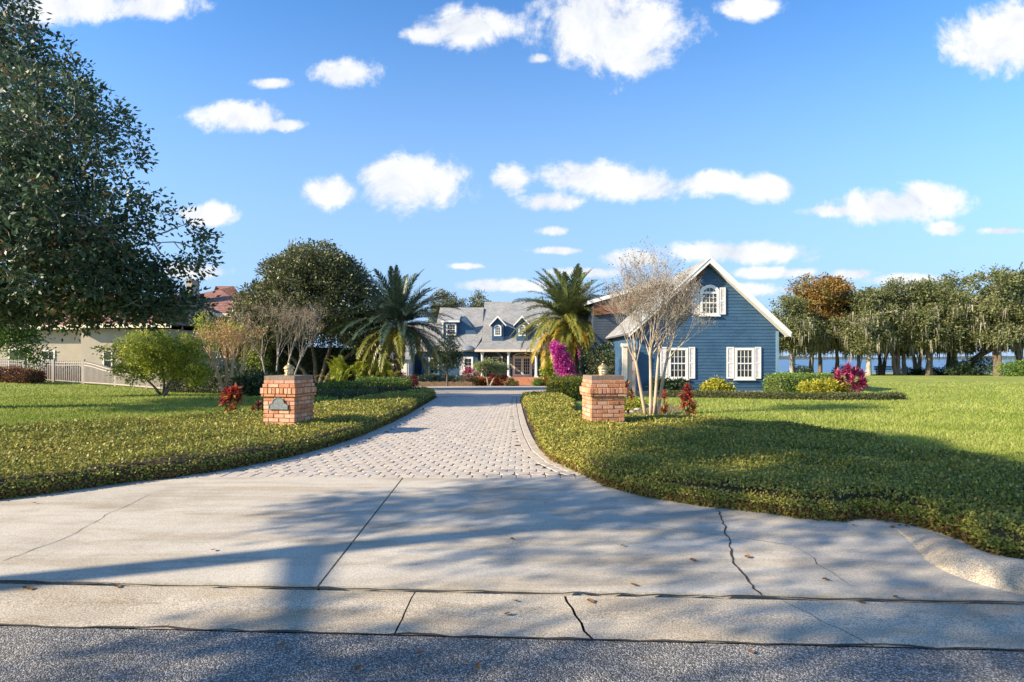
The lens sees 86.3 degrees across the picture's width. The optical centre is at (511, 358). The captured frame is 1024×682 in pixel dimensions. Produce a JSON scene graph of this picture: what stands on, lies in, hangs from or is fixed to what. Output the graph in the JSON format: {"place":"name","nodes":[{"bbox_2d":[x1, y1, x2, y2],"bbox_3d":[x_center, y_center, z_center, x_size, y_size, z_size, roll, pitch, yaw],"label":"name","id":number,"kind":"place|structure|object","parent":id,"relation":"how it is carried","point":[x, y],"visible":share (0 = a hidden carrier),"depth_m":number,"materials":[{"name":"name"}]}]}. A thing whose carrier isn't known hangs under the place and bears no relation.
{"place":"outdoors","nodes":[
{"label":"outdoors","id":0,"kind":"place"},
{"bbox_2d":[0,476,401,589],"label":"driveway apron","id":1,"kind":"object","parent":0,"point":[284,531],"visible":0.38,"depth_m":5.00,"materials":[{"name":"concrete"}]},
{"bbox_2d":[180,397,588,478],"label":"driveway","id":2,"kind":"structure","parent":0,"point":[380,443],"depth_m":9.21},
{"bbox_2d":[414,385,546,396],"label":"courtyard","id":3,"kind":"structure","parent":0,"point":[480,391],"depth_m":33.27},
{"bbox_2d":[0,588,1013,650],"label":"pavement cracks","id":4,"kind":"object","parent":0,"point":[578,619],"depth_m":3.21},
{"bbox_2d":[0,584,1023,648],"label":"gutter","id":5,"kind":"object","parent":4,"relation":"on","point":[939,625],"visible":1,"depth_m":3.39,"materials":[{"name":"concrete"}]},
{"bbox_2d":[0,580,1023,602],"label":"slab joint","id":6,"kind":"object","parent":5,"relation":"on","point":[420,590],"visible":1,"depth_m":3.69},
{"bbox_2d":[883,520,1023,594],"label":"curb","id":7,"kind":"structure","parent":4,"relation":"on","point":[957,558],"depth_m":4.01,"materials":[{"name":"concrete"}]},
{"bbox_2d":[0,626,1023,681],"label":"street","id":8,"kind":"structure","parent":0,"point":[37,654],"depth_m":2.90,"materials":[{"name":"grey asphalt"}]},
{"bbox_2d":[0,623,1023,650],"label":"road edge joint","id":9,"kind":"object","parent":8,"relation":"on","point":[562,638],"visible":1,"depth_m":3.12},
{"bbox_2d":[0,373,1023,553],"bbox_3d":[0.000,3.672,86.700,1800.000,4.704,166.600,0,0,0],"label":"lawn","id":10,"kind":"structure","parent":0,"point":[886,378],"depth_m":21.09,"materials":[{"name":"green plant"}]},
{"bbox_2d":[0,364,47,383],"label":"red tipped hedge","id":11,"kind":"object","parent":10,"relation":"on","point":[12,373],"visible":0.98,"depth_m":30.73,"materials":[{"name":"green plant"}]},
{"bbox_2d":[0,318,59,370],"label":"young tree","id":12,"kind":"object","parent":10,"relation":"on","point":[19,336],"visible":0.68,"depth_m":21.79,"materials":[{"name":"green plant"}]},
{"bbox_2d":[35,360,111,385],"bbox_3d":[-24.467,0.882,32.676,10.580,1.706,2.065,0,0,20],"label":"picket fence","id":13,"kind":"object","parent":10,"relation":"on","point":[69,372],"visible":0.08,"depth_m":33.55,"materials":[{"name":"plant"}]},
{"bbox_2d":[0,358,166,388],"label":"picket fence","id":14,"kind":"object","parent":10,"relation":"on","point":[89,372],"visible":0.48,"depth_m":32.18,"materials":[{"name":"paint"}]},
{"bbox_2d":[0,0,224,341],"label":"broadleaf tree","id":15,"kind":"object","parent":10,"relation":"on","point":[32,155],"visible":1,"depth_m":15.80,"materials":[{"name":"green plant"}]},
{"bbox_2d":[0,279,300,372],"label":"neighbour villa","id":16,"kind":"object","parent":10,"relation":"on","point":[69,348],"visible":0.21,"depth_m":41.00,"materials":[{"name":"beige paint"}]},
{"bbox_2d":[8,349,27,366],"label":"window","id":17,"kind":"structure","parent":16,"relation":"in","point":[12,354],"depth_m":40.99,"materials":[{"name":"white paint"}]},
{"bbox_2d":[41,350,54,366],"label":"window","id":18,"kind":"structure","parent":16,"relation":"in","point":[52,354],"depth_m":40.99,"materials":[{"name":"white paint"}]},
{"bbox_2d":[103,351,112,366],"bbox_3d":[-28.854,0.150,38.985,0.700,1.300,0.070,0,0,0],"label":"window","id":19,"kind":"structure","parent":16,"relation":"in","point":[104,363],"depth_m":38.99,"materials":[{"name":"white paint"}]},
{"bbox_2d":[90,328,217,395],"bbox_3d":[-15.406,0.202,23.538,5.168,3.190,2.985,0,0,0],"label":"lime green tree","id":20,"kind":"object","parent":10,"relation":"on","point":[165,348],"visible":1,"depth_m":23.24,"materials":[{"name":"green plant"}]},
{"bbox_2d":[157,359,271,393],"bbox_3d":[-14.812,0.953,27.526,6.161,1.923,2.451,0,0,11],"label":"dark hedge","id":21,"kind":"object","parent":10,"relation":"on","point":[213,386],"visible":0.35,"depth_m":27.05,"materials":[{"name":"green plant"}]},
{"bbox_2d":[0,387,436,498],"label":"groundcover bed","id":22,"kind":"object","parent":10,"relation":"on","point":[42,458],"visible":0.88,"depth_m":8.55,"materials":[{"name":"green plant"}]},
{"bbox_2d":[184,311,269,392],"bbox_3d":[-13.005,-0.163,24.954,3.737,3.962,2.340,0,0,0],"label":"crape myrtle","id":23,"kind":"object","parent":10,"relation":"on","point":[236,343],"visible":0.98,"depth_m":24.96,"materials":[{"name":"brown plant"}]},
{"bbox_2d":[188,310,271,372],"bbox_3d":[-14.195,-0.336,27.495,4.156,4.362,1.776,0,0,0],"label":"lime shrub","id":24,"kind":"object","parent":10,"relation":"on","point":[210,327],"visible":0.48,"depth_m":27.41,"materials":[{"name":"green plant"}]},
{"bbox_2d":[218,382,246,413],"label":"ti plant","id":25,"kind":"object","parent":10,"relation":"on","point":[230,392],"visible":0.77,"depth_m":14.40,"materials":[{"name":"red plant"}]},
{"bbox_2d":[227,369,280,396],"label":"aspidistra clump","id":26,"kind":"object","parent":10,"relation":"on","point":[252,386],"visible":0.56,"depth_m":23.19,"materials":[{"name":"green plant"}]},
{"bbox_2d":[249,400,263,410],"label":"ti plant","id":27,"kind":"object","parent":10,"relation":"on","point":[258,404],"visible":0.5,"depth_m":15.08,"materials":[{"name":"red plant"}]},
{"bbox_2d":[230,289,328,374],"bbox_3d":[-11.529,-0.859,26.929,5.068,5.482,3.598,0,0,0],"label":"crape myrtle","id":28,"kind":"object","parent":10,"relation":"on","point":[288,312],"visible":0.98,"depth_m":27.02,"materials":[{"name":"brown plant"}]},
{"bbox_2d":[260,375,315,426],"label":"brick pillar","id":29,"kind":"structure","parent":10,"relation":"on","point":[288,400],"depth_m":10.88,"materials":[{"name":"red brick"}]},
{"bbox_2d":[283,363,294,375],"bbox_3d":[-4.570,0.284,11.200,0.224,0.360,0.221,0,0,0],"label":"pillar lantern","id":30,"kind":"object","parent":29,"relation":"on","point":[289,369],"visible":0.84,"depth_m":11.14,"materials":[{"name":"beige glass"}]},
{"bbox_2d":[208,237,389,382],"bbox_3d":[-13.885,-2.804,36.004,12.041,10.442,7.758,0,0,0],"label":"magnolia tree","id":31,"kind":"object","parent":10,"relation":"on","point":[330,277],"visible":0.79,"depth_m":34.60,"materials":[{"name":"green plant"}]},
{"bbox_2d":[238,330,393,384],"bbox_3d":[-13.366,0.075,38.495,11.221,4.576,4.160,0,0,-10],"label":"understory hedge","id":32,"kind":"object","parent":10,"relation":"on","point":[306,361],"visible":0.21,"depth_m":37.45,"materials":[{"name":"green plant"}]},
{"bbox_2d":[314,380,364,390],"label":"hedge","id":33,"kind":"object","parent":10,"relation":"on","point":[337,385],"visible":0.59,"depth_m":24.78,"materials":[{"name":"green plant"}]},
{"bbox_2d":[313,393,371,405],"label":"shrub","id":34,"kind":"object","parent":10,"relation":"on","point":[317,399],"visible":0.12,"depth_m":16.89,"materials":[{"name":"green plant"}]},
{"bbox_2d":[313,388,379,399],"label":"hedge","id":35,"kind":"object","parent":10,"relation":"on","point":[334,393],"visible":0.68,"depth_m":20.43,"materials":[{"name":"green plant"}]},
{"bbox_2d":[317,352,400,381],"bbox_3d":[-9.142,0.857,33.592,5.231,2.515,2.634,0,0,0],"label":"bamboo palm clump","id":36,"kind":"object","parent":10,"relation":"on","point":[338,375],"visible":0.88,"depth_m":33.34,"materials":[{"name":"green plant"}]},
{"bbox_2d":[355,376,412,388],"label":"clipped hedge","id":37,"kind":"object","parent":10,"relation":"on","point":[390,381],"visible":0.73,"depth_m":27.52,"materials":[{"name":"green plant"}]},
{"bbox_2d":[358,385,427,392],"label":"edging hedge","id":38,"kind":"object","parent":10,"relation":"on","point":[386,389],"visible":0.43,"depth_m":24.00,"materials":[{"name":"green plant"}]},
{"bbox_2d":[325,265,464,378],"bbox_3d":[-7.153,-1.798,34.370,8.452,7.997,8.465,0,0,0],"label":"palm tree","id":39,"kind":"object","parent":10,"relation":"on","point":[396,313],"visible":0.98,"depth_m":33.31,"materials":[{"name":"green plant"}]},
{"bbox_2d":[401,372,419,386],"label":"croton","id":40,"kind":"object","parent":10,"relation":"on","point":[415,381],"visible":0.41,"depth_m":47.84,"materials":[{"name":"red plant"}]},
{"bbox_2d":[417,372,463,381],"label":"dark shrub","id":41,"kind":"object","parent":10,"relation":"on","point":[434,377],"visible":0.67,"depth_m":54.89,"materials":[{"name":"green plant"}]},
{"bbox_2d":[415,381,471,385],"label":"retaining edge","id":42,"kind":"object","parent":10,"relation":"on","point":[450,383],"visible":0.44,"depth_m":52.40,"materials":[{"name":"brick"}]},
{"bbox_2d":[428,331,467,385],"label":"palm grove tree","id":43,"kind":"object","parent":10,"relation":"on","point":[452,360],"visible":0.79,"depth_m":49.72,"materials":[{"name":"green plant"}]},
{"bbox_2d":[420,288,491,322],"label":"live oak","id":44,"kind":"object","parent":10,"relation":"on","point":[478,298],"visible":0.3,"depth_m":83.24,"materials":[{"name":"green plant"}]},
{"bbox_2d":[458,373,479,385],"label":"brown shrub","id":45,"kind":"object","parent":10,"relation":"on","point":[470,379],"visible":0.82,"depth_m":53.36,"materials":[{"name":"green plant"}]},
{"bbox_2d":[462,365,476,385],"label":"croton","id":46,"kind":"object","parent":10,"relation":"on","point":[467,370],"visible":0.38,"depth_m":56.11,"materials":[{"name":"pink plant"}]},
{"bbox_2d":[473,374,489,385],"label":"croton","id":47,"kind":"object","parent":10,"relation":"on","point":[483,381],"visible":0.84,"depth_m":53.81,"materials":[{"name":"red plant"}]},
{"bbox_2d":[390,302,581,384],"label":"house","id":48,"kind":"structure","parent":10,"relation":"on","point":[488,328],"depth_m":59.52,"materials":[{"name":"blue"}]},
{"bbox_2d":[428,358,438,374],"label":"window","id":49,"kind":"structure","parent":48,"relation":"in","point":[432,370],"depth_m":57.93,"materials":[{"name":"white paint"}]},
{"bbox_2d":[446,324,455,335],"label":"window","id":50,"kind":"structure","parent":48,"relation":"in","point":[453,326],"depth_m":59.85,"materials":[{"name":"white paint"}]},
{"bbox_2d":[463,357,472,375],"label":"window","id":51,"kind":"structure","parent":48,"relation":"in","point":[470,359],"depth_m":57.93,"materials":[{"name":"white paint"}]},
{"bbox_2d":[471,356,509,385],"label":"frangipani","id":52,"kind":"object","parent":10,"relation":"on","point":[487,365],"visible":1,"depth_m":52.68,"materials":[{"name":"green plant"}]},
{"bbox_2d":[488,373,510,385],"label":"croton","id":53,"kind":"object","parent":10,"relation":"on","point":[496,381],"visible":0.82,"depth_m":54.26,"materials":[{"name":"red plant"}]},
{"bbox_2d":[504,378,519,385],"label":"round shrub","id":54,"kind":"object","parent":10,"relation":"on","point":[514,382],"visible":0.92,"depth_m":51.36,"materials":[{"name":"green plant"}]},
{"bbox_2d":[530,377,545,385],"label":"round shrub","id":55,"kind":"object","parent":10,"relation":"on","point":[536,382],"visible":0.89,"depth_m":50.84,"materials":[{"name":"green plant"}]},
{"bbox_2d":[539,355,558,378],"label":"shrub","id":56,"kind":"object","parent":10,"relation":"on","point":[547,371],"visible":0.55,"depth_m":49.67,"materials":[{"name":"green plant"}]},
{"bbox_2d":[509,263,607,380],"bbox_3d":[3.556,-1.794,33.039,7.572,7.882,7.185,0,0,0],"label":"palm tree","id":57,"kind":"object","parent":10,"relation":"on","point":[569,331],"visible":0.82,"depth_m":31.88,"materials":[{"name":"green plant"}]},
{"bbox_2d":[543,373,582,399],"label":"clipped hedge","id":58,"kind":"object","parent":10,"relation":"on","point":[565,386],"visible":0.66,"depth_m":20.56,"materials":[{"name":"green plant"}]},
{"bbox_2d":[549,339,578,381],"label":"bougainvillea","id":59,"kind":"object","parent":10,"relation":"on","point":[562,364],"visible":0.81,"depth_m":30.03,"materials":[{"name":"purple plant"}]},
{"bbox_2d":[576,340,614,376],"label":"tall hedge","id":60,"kind":"object","parent":10,"relation":"on","point":[591,363],"visible":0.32,"depth_m":29.98,"materials":[{"name":"green plant"}]},
{"bbox_2d":[580,375,626,422],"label":"brick pillar","id":61,"kind":"structure","parent":10,"relation":"on","point":[603,397],"depth_m":10.96,"materials":[{"name":"red brick"}]},
{"bbox_2d":[598,363,607,374],"bbox_3d":[1.880,0.284,11.300,0.224,0.360,0.221,0,0,-17],"label":"pillar lantern","id":62,"kind":"object","parent":61,"relation":"on","point":[602,368],"visible":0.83,"depth_m":11.23,"materials":[{"name":"beige metal"}]},
{"bbox_2d":[624,379,636,413],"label":"croton plant","id":63,"kind":"object","parent":10,"relation":"on","point":[627,409],"visible":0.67,"depth_m":13.59,"materials":[{"name":"yellow plant"}]},
{"bbox_2d":[630,403,683,415],"bbox_3d":[4.307,1.600,16.592,1.672,0.040,5.108,0,0,21],"label":"mulch bed","id":64,"kind":"object","parent":10,"relation":"on","point":[671,406],"visible":0.13,"depth_m":16.46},
{"bbox_2d":[624,397,647,407],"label":"shrub","id":65,"kind":"object","parent":64,"relation":"on","point":[636,403],"visible":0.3,"depth_m":17.32,"materials":[{"name":"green plant"}]},
{"bbox_2d":[579,235,719,414],"bbox_3d":[4.050,-0.819,15.027,3.371,5.017,4.244,0,0,25],"label":"crape myrtle","id":66,"kind":"object","parent":64,"relation":"on","point":[664,288],"visible":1,"depth_m":15.14,"materials":[{"name":"beige plant"}]},
{"bbox_2d":[659,390,669,413],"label":"ti plant","id":67,"kind":"object","parent":64,"relation":"on","point":[664,409],"visible":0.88,"depth_m":14.24,"materials":[{"name":"red plant"}]},
{"bbox_2d":[646,374,692,396],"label":"dark shrub","id":68,"kind":"object","parent":10,"relation":"on","point":[674,384],"visible":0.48,"depth_m":23.28,"materials":[{"name":"green plant"}]},
{"bbox_2d":[579,257,791,395],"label":"gabled house","id":69,"kind":"structure","parent":10,"relation":"on","point":[737,344],"depth_m":24.38,"materials":[{"name":"blue wood"}]},
{"bbox_2d":[627,348,635,395],"bbox_3d":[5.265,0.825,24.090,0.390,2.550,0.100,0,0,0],"label":"door","id":70,"kind":"structure","parent":69,"relation":"in","point":[631,369],"depth_m":24.04,"materials":[{"name":"white paint"}]},
{"bbox_2d":[668,348,688,379],"bbox_3d":[7.408,0.265,24.336,0.960,1.452,0.120,0,0,0],"label":"window","id":71,"kind":"structure","parent":69,"relation":"in","point":[678,362],"depth_m":24.36,"materials":[{"name":"white paint"}]},
{"bbox_2d":[700,285,720,316],"bbox_3d":[8.815,-2.563,24.336,0.940,1.420,0.120,0,0,0],"label":"window","id":72,"kind":"structure","parent":69,"relation":"in","point":[707,290],"depth_m":24.34,"materials":[{"name":"white paint"}]},
{"bbox_2d":[734,348,755,379],"bbox_3d":[10.370,0.265,24.336,0.960,1.452,0.120,0,0,0],"label":"window","id":73,"kind":"structure","parent":69,"relation":"in","point":[744,358],"depth_m":24.36,"materials":[{"name":"white paint"}]},
{"bbox_2d":[677,383,699,414],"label":"ti plant","id":74,"kind":"object","parent":10,"relation":"on","point":[688,394],"visible":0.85,"depth_m":13.27,"materials":[{"name":"red plant"}]},
{"bbox_2d":[695,375,736,392],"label":"yellow shrub","id":75,"kind":"object","parent":10,"relation":"on","point":[712,384],"visible":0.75,"depth_m":23.25,"materials":[{"name":"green plant"}]},
{"bbox_2d":[520,391,1023,558],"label":"groundcover bed","id":76,"kind":"object","parent":10,"relation":"on","point":[792,469],"visible":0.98,"depth_m":6.39,"materials":[{"name":"green plant"}]},
{"bbox_2d":[662,390,907,400],"bbox_3d":[10.624,1.476,21.619,9.276,0.470,1.603,0,0,10],"label":"edging hedge","id":77,"kind":"object","parent":10,"relation":"on","point":[838,395],"visible":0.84,"depth_m":21.07,"materials":[{"name":"green plant"}]},
{"bbox_2d":[765,294,824,372],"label":"lakeside oak","id":78,"kind":"object","parent":10,"relation":"on","point":[803,330],"visible":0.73,"depth_m":54.73,"materials":[{"name":"green plant"}]},
{"bbox_2d":[789,364,811,373],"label":"understory bush","id":79,"kind":"object","parent":10,"relation":"on","point":[799,368],"visible":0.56,"depth_m":55.67,"materials":[{"name":"green plant"}]},
{"bbox_2d":[762,371,841,393],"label":"box hedge","id":80,"kind":"object","parent":10,"relation":"on","point":[784,382],"visible":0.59,"depth_m":23.27,"materials":[{"name":"green plant"}]},
{"bbox_2d":[787,293,843,372],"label":"lakeside oak","id":81,"kind":"object","parent":10,"relation":"on","point":[819,365],"visible":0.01,"depth_m":62.87,"materials":[{"name":"green plant"}]},
{"bbox_2d":[777,272,861,373],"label":"lakeside oak","id":82,"kind":"object","parent":10,"relation":"on","point":[825,289],"visible":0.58,"depth_m":55.89,"materials":[{"name":"brown plant"}]},
{"bbox_2d":[796,376,850,394],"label":"yellow shrub","id":83,"kind":"object","parent":10,"relation":"on","point":[828,386],"visible":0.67,"depth_m":22.08,"materials":[{"name":"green plant"}]},
{"bbox_2d":[806,291,871,371],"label":"lakeside oak","id":84,"kind":"object","parent":10,"relation":"on","point":[837,346],"visible":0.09,"depth_m":58.92,"materials":[{"name":"green plant"}]},
{"bbox_2d":[831,360,872,392],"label":"ti plant","id":85,"kind":"object","parent":10,"relation":"on","point":[862,381],"visible":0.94,"depth_m":21.99,"materials":[{"name":"pink plant"}]},
{"bbox_2d":[833,313,877,373],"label":"lakeside oak","id":86,"kind":"object","parent":10,"relation":"on","point":[858,360],"depth_m":59.93,"materials":[{"name":"green plant"}]},
{"bbox_2d":[826,285,910,375],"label":"lakeside oak","id":87,"kind":"object","parent":10,"relation":"on","point":[860,335],"visible":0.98,"depth_m":53.29,"materials":[{"name":"green plant"}]},
{"bbox_2d":[874,366,891,374],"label":"park bench","id":88,"kind":"object","parent":10,"relation":"on","point":[876,368],"visible":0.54,"depth_m":57.30,"materials":[{"name":"black metal"}]},
{"bbox_2d":[861,299,909,374],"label":"lakeside oak","id":89,"kind":"object","parent":10,"relation":"on","point":[880,363],"depth_m":61.65,"materials":[{"name":"green plant"}]},
{"bbox_2d":[856,274,939,375],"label":"lakeside oak","id":90,"kind":"object","parent":10,"relation":"on","point":[895,362],"visible":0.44,"depth_m":53.93,"materials":[{"name":"green plant"}]},
{"bbox_2d":[878,295,931,374],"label":"lakeside oak","id":91,"kind":"object","parent":10,"relation":"on","point":[903,362],"visible":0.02,"depth_m":58.78,"materials":[{"name":"green plant"}]},
{"bbox_2d":[900,366,923,374],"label":"understory bush","id":92,"kind":"object","parent":10,"relation":"on","point":[915,372],"visible":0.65,"depth_m":59.86,"materials":[{"name":"green plant"}]},
{"bbox_2d":[877,278,978,375],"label":"lakeside oak","id":93,"kind":"object","parent":10,"relation":"on","point":[945,323],"visible":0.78,"depth_m":52.65,"materials":[{"name":"green plant"}]},
{"bbox_2d":[920,366,950,374],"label":"understory bush","id":94,"kind":"object","parent":10,"relation":"on","point":[938,371],"visible":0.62,"depth_m":57.75,"materials":[{"name":"green plant"}]},
{"bbox_2d":[909,292,963,370],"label":"lakeside oak","id":95,"kind":"object","parent":10,"relation":"on","point":[917,365],"depth_m":61.78,"materials":[{"name":"green plant"}]},
{"bbox_2d":[917,289,979,371],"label":"lakeside oak","id":96,"kind":"object","parent":10,"relation":"on","point":[969,352],"visible":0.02,"depth_m":56.57,"materials":[{"name":"green plant"}]},
{"bbox_2d":[920,268,981,374],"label":"lakeside oak","id":97,"kind":"object","parent":10,"relation":"on","point":[955,282],"visible":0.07,"depth_m":62.10,"materials":[{"name":"green plant"}]},
{"bbox_2d":[941,355,992,375],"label":"understory bush","id":98,"kind":"object","parent":10,"relation":"on","point":[979,366],"visible":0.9,"depth_m":53.67,"materials":[{"name":"green plant"}]},
{"bbox_2d":[953,261,1023,375],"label":"lakeside oak","id":99,"kind":"object","parent":10,"relation":"on","point":[1000,303],"visible":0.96,"depth_m":51.05,"materials":[{"name":"green plant"}]},
{"bbox_2d":[957,344,1021,374],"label":"leaning tree","id":100,"kind":"object","parent":10,"relation":"on","point":[981,353],"visible":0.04,"depth_m":54.93,"materials":[{"name":"brown plant"}]},
{"bbox_2d":[973,272,1023,375],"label":"lakeside oak","id":101,"kind":"object","parent":10,"relation":"on","point":[1019,354],"visible":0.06,"depth_m":53.63,"materials":[{"name":"green plant"}]},
{"bbox_2d":[990,358,1023,375],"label":"understory bush","id":102,"kind":"object","parent":10,"relation":"on","point":[1017,370],"visible":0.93,"depth_m":48.77,"materials":[{"name":"green plant"}]},
{"bbox_2d":[0,0,1023,357],"label":"sky","id":103,"kind":"structure","parent":0,"point":[486,145],"materials":[{"name":"blue"}]},
{"bbox_2d":[320,477,1023,604],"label":"driveway apron","id":104,"kind":"object","parent":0,"point":[447,533],"visible":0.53,"depth_m":4.48,"materials":[{"name":"concrete"}]},
{"bbox_2d":[717,510,761,595],"bbox_3d":[1.855,1.575,4.653,0.109,0.001,2.119,0,0,14],"label":"crack","id":105,"kind":"object","parent":104,"relation":"on","point":[739,569],"visible":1,"depth_m":4.29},
{"bbox_2d":[779,360,1015,372],"bbox_3d":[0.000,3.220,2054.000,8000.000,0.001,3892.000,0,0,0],"label":"lake","id":106,"kind":"structure","parent":0,"point":[827,365],"depth_m":273.37,"materials":[{"name":"blue liquid"}]},
{"bbox_2d":[779,355,1023,359],"bbox_3d":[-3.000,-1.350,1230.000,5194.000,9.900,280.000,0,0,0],"label":"shore","id":107,"kind":"structure","parent":0,"point":[889,358],"depth_m":1212.11,"materials":[{"name":"plant"}]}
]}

